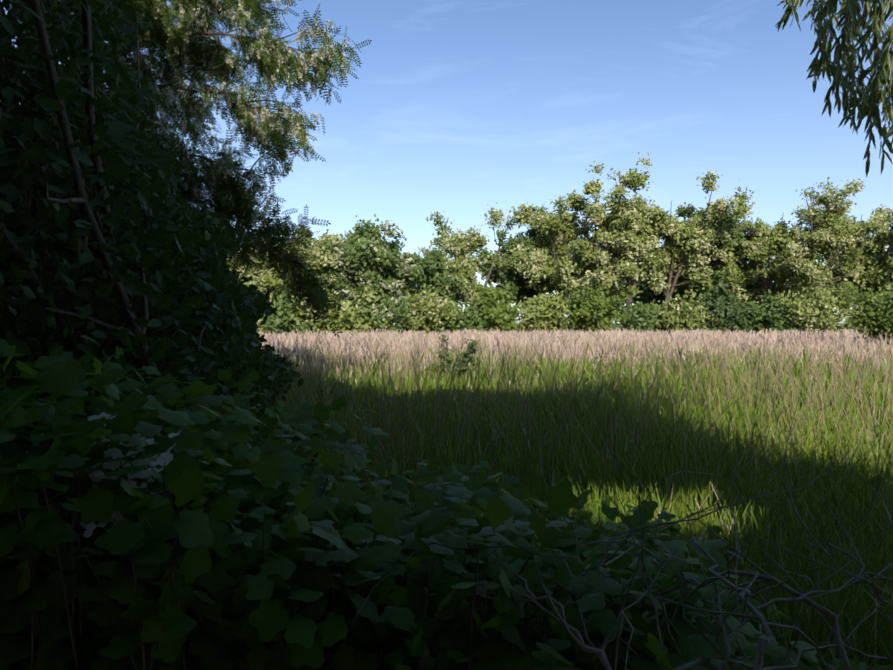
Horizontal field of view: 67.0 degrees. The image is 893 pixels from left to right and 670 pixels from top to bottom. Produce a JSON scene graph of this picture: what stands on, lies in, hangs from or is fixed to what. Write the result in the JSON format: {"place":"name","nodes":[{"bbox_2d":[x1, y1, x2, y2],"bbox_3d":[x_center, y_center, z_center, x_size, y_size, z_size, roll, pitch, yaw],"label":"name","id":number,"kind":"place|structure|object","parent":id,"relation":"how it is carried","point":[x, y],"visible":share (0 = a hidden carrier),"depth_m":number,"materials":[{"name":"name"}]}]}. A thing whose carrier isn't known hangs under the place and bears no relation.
{"place":"outdoors","nodes":[
{"label":"outdoors","id":0,"kind":"place"},
{"bbox_2d":[4,0,371,336],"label":"tree","id":1,"kind":"object","parent":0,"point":[267,56],"visible":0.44,"depth_m":8.82,"materials":[{"name":"green plant"}]},
{"bbox_2d":[1,0,892,322],"label":"sky","id":2,"kind":"structure","parent":0,"point":[457,108],"materials":[{"name":"blue"}]},
{"bbox_2d":[156,325,892,669],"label":"meadow grass","id":3,"kind":"structure","parent":0,"point":[852,606],"depth_m":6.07,"materials":[{"name":"green plant"}]},
{"bbox_2d":[309,323,879,332],"bbox_3d":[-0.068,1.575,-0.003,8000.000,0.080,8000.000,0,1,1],"label":"ground","id":4,"kind":"structure","parent":0,"point":[615,326],"depth_m":201.50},
{"bbox_2d":[0,0,303,500],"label":"understorey foliage","id":5,"kind":"object","parent":4,"relation":"on","point":[161,249],"visible":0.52,"depth_m":3.96,"materials":[{"name":"green plant"}]},
{"bbox_2d":[0,0,745,669],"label":"stems","id":6,"kind":"object","parent":4,"relation":"on","point":[82,200],"visible":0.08,"depth_m":3.58,"materials":[{"name":"brown plant"}]},
{"bbox_2d":[0,333,892,669],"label":"shrub leaves","id":7,"kind":"object","parent":4,"relation":"on","point":[212,557],"visible":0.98,"depth_m":1.84,"materials":[{"name":"green plant"}]},
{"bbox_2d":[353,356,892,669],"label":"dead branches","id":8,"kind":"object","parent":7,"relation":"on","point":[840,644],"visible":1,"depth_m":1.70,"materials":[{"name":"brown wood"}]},
{"bbox_2d":[226,152,892,335],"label":"trees","id":9,"kind":"object","parent":4,"relation":"on","point":[805,314],"visible":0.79,"depth_m":68.30,"materials":[{"name":"green plant"}]},
{"bbox_2d":[242,173,892,382],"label":"tree line","id":10,"kind":"object","parent":4,"relation":"on","point":[727,310],"depth_m":70.41,"materials":[{"name":"green plant"}]},
{"bbox_2d":[258,207,892,380],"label":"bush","id":11,"kind":"object","parent":4,"relation":"on","point":[368,254],"visible":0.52,"depth_m":58.70,"materials":[{"name":"green plant"}]},
{"bbox_2d":[470,272,892,347],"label":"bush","id":12,"kind":"object","parent":4,"relation":"on","point":[500,316],"visible":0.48,"depth_m":61.74,"materials":[{"name":"green plant"}]},
{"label":"foliage of the woodland behind","id":13,"kind":"object","parent":4,"relation":"on","visible":0},
{"bbox_2d":[775,0,892,177],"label":"willow branches","id":14,"kind":"object","parent":13,"relation":"attached to","point":[880,68],"visible":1,"depth_m":4.57,"materials":[{"name":"green plant"}]}
]}

